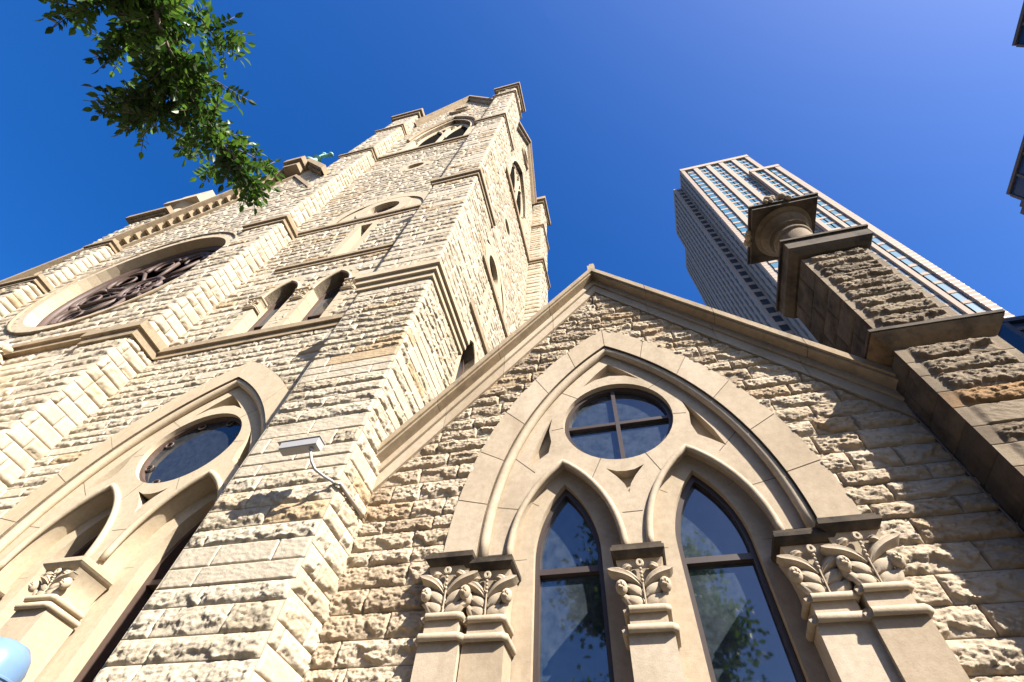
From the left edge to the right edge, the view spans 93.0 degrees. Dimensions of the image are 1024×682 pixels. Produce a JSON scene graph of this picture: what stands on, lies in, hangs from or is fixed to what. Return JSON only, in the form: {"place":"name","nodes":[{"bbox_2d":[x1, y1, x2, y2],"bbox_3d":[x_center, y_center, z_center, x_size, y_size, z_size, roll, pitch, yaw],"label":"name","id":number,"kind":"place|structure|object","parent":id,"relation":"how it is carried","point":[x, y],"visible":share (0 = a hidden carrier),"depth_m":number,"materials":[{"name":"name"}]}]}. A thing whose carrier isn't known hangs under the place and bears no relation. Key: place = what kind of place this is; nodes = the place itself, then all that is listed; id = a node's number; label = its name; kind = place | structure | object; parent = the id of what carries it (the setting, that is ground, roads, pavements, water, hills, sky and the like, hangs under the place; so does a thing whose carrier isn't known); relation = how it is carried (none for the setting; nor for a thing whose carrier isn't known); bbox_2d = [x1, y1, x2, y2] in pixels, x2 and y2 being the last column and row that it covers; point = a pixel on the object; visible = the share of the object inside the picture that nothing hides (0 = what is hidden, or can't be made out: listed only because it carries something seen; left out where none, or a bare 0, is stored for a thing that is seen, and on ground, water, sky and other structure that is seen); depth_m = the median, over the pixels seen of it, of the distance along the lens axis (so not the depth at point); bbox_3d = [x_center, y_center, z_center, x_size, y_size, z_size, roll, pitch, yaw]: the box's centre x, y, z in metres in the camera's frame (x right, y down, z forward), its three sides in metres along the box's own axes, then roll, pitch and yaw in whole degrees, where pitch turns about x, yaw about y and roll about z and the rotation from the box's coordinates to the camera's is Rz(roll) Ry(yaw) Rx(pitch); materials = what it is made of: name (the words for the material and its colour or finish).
{"place":"outdoors","nodes":[
{"label":"outdoors","id":0,"kind":"place"},
{"bbox_2d":[0,637,30,681],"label":"street lamp","id":1,"kind":"object","parent":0,"point":[15,659],"visible":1,"depth_m":1.98,"materials":[{"name":"white glass"}]},
{"bbox_2d":[0,82,1023,681],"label":"church","id":2,"kind":"structure","parent":0,"point":[592,474],"depth_m":6.88,"materials":[{"name":"stone"}]},
{"bbox_2d":[6,231,236,335],"bbox_3d":[-14.641,-2.199,19.059,8.080,8.080,0.912,-10,-58,11],"label":"rose window","id":3,"kind":"structure","parent":2,"relation":"in","point":[99,293],"depth_m":20.02,"materials":[{"name":"stone"}]},
{"bbox_2d":[0,361,289,681],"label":"traceried window","id":4,"kind":"structure","parent":2,"relation":"in","point":[82,555],"depth_m":8.56,"materials":[{"name":"stone"}]},
{"bbox_2d":[215,277,307,337],"bbox_3d":[-7.230,-0.890,14.864,1.780,3.696,0.683,-10,-58,11],"label":"lancet window","id":5,"kind":"structure","parent":2,"relation":"in","point":[277,299],"depth_m":14.95,"materials":[{"name":"stone"}]},
{"bbox_2d":[272,266,359,326],"bbox_3d":[-5.495,-1.187,14.538,1.780,3.696,0.683,-10,-58,11],"label":"lancet window","id":6,"kind":"structure","parent":2,"relation":"in","point":[317,302],"depth_m":14.71,"materials":[{"name":"stone"}]},
{"bbox_2d":[277,435,362,516],"bbox_3d":[-2.439,1.709,6.389,1.446,0.475,0.573,32,-60,-16],"label":"security camera","id":7,"kind":"object","parent":2,"relation":"attached to","point":[309,445],"visible":1,"depth_m":6.33,"materials":[{"name":"white paint"}]},
{"bbox_2d":[327,219,380,256],"bbox_3d":[-5.862,-3.703,18.550,1.100,3.400,0.550,-10,-58,11],"label":"slit window","id":8,"kind":"structure","parent":2,"relation":"in","point":[354,239],"depth_m":18.56,"materials":[{"name":"stone"}]},
{"bbox_2d":[325,191,428,225],"bbox_3d":[-5.546,-5.770,21.561,5.000,2.970,0.510,-10,-58,11],"label":"oculus window","id":9,"kind":"structure","parent":2,"relation":"in","point":[402,200],"depth_m":21.69,"materials":[{"name":"stone"}]},
{"bbox_2d":[398,160,429,171],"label":"oculus window","id":10,"kind":"structure","parent":2,"relation":"in","point":[416,165],"depth_m":27.91,"materials":[{"name":"stone"}]},
{"bbox_2d":[399,119,474,151],"bbox_3d":[-4.999,-15.488,36.325,5.000,10.080,0.503,-10,-58,11],"label":"belfry window","id":11,"kind":"structure","parent":2,"relation":"in","point":[454,128],"depth_m":36.93,"materials":[{"name":"stone"}]},
{"bbox_2d":[451,331,476,382],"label":"lancet window","id":12,"kind":"structure","parent":2,"relation":"in","point":[465,361],"depth_m":16.70,"materials":[{"name":"stone"}]},
{"bbox_2d":[479,282,493,340],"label":"slit window","id":13,"kind":"structure","parent":2,"relation":"in","point":[487,286],"depth_m":19.86,"materials":[{"name":"stone"}]},
{"bbox_2d":[484,234,505,322],"bbox_3d":[-1.071,-3.360,22.833,0.510,2.970,5.000,-10,-58,11],"label":"oculus window","id":14,"kind":"structure","parent":2,"relation":"in","point":[490,252],"depth_m":23.27,"materials":[{"name":"stone"}]},
{"bbox_2d":[503,212,511,242],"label":"oculus window","id":15,"kind":"structure","parent":2,"relation":"in","point":[506,223],"depth_m":29.21,"materials":[{"name":"stone"}]},
{"bbox_2d":[508,156,526,234],"bbox_3d":[0.400,-11.996,38.248,0.503,10.080,5.000,-10,-58,11],"label":"belfry window","id":16,"kind":"structure","parent":2,"relation":"in","point":[516,174],"depth_m":39.25,"materials":[{"name":"stone"}]},
{"bbox_2d":[410,330,970,681],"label":"traceried window","id":17,"kind":"structure","parent":2,"relation":"in","point":[726,550],"depth_m":5.39,"materials":[{"name":"stone"}]},
{"bbox_2d":[0,0,1023,316],"label":"sky","id":18,"kind":"structure","parent":0,"point":[908,115],"materials":[{"name":"blue"}]},
{"bbox_2d":[673,154,1014,343],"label":"skyscraper","id":19,"kind":"structure","parent":0,"point":[713,201],"depth_m":116.71,"materials":[{"name":"grey"}]},
{"bbox_2d":[726,213,735,217],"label":"window","id":20,"kind":"structure","parent":19,"relation":"in","point":[728,215],"depth_m":119.53,"materials":[{"name":"blue glass"}]},
{"bbox_2d":[730,218,740,221],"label":"window","id":21,"kind":"structure","parent":19,"relation":"in","point":[734,219],"depth_m":116.83,"materials":[{"name":"blue glass"}]},
{"bbox_2d":[735,222,745,226],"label":"window","id":22,"kind":"structure","parent":19,"relation":"in","point":[740,224],"depth_m":114.15,"materials":[{"name":"blue glass"}]},
{"bbox_2d":[739,227,747,231],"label":"window","id":23,"kind":"structure","parent":19,"relation":"in","point":[744,229],"depth_m":111.64,"materials":[{"name":"blue glass"}]},
{"bbox_2d":[770,262,777,267],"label":"window","id":24,"kind":"structure","parent":19,"relation":"in","point":[775,265],"depth_m":95.75,"materials":[{"name":"blue glass"}]},
{"bbox_2d":[998,315,1023,353],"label":"louvred building","id":25,"kind":"structure","parent":0,"point":[1011,331],"depth_m":41.47,"materials":[{"name":"blue glass"}]},
{"bbox_2d":[1006,136,1023,214],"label":"stepped tower","id":26,"kind":"structure","parent":0,"point":[1015,188],"depth_m":65.58,"materials":[{"name":"blue metal"}]},
{"label":"ground","id":27,"kind":"structure","parent":0,"visible":0},
{"bbox_2d":[35,0,284,214],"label":"street tree","id":28,"kind":"object","parent":27,"relation":"on","point":[151,33],"visible":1,"depth_m":3.60,"materials":[{"name":"green plant"}]},
{"bbox_2d":[1012,1,1023,46],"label":"office tower","id":29,"kind":"structure","parent":27,"relation":"on","point":[1018,40],"depth_m":61.82,"materials":[{"name":"blue metal"}]}
]}

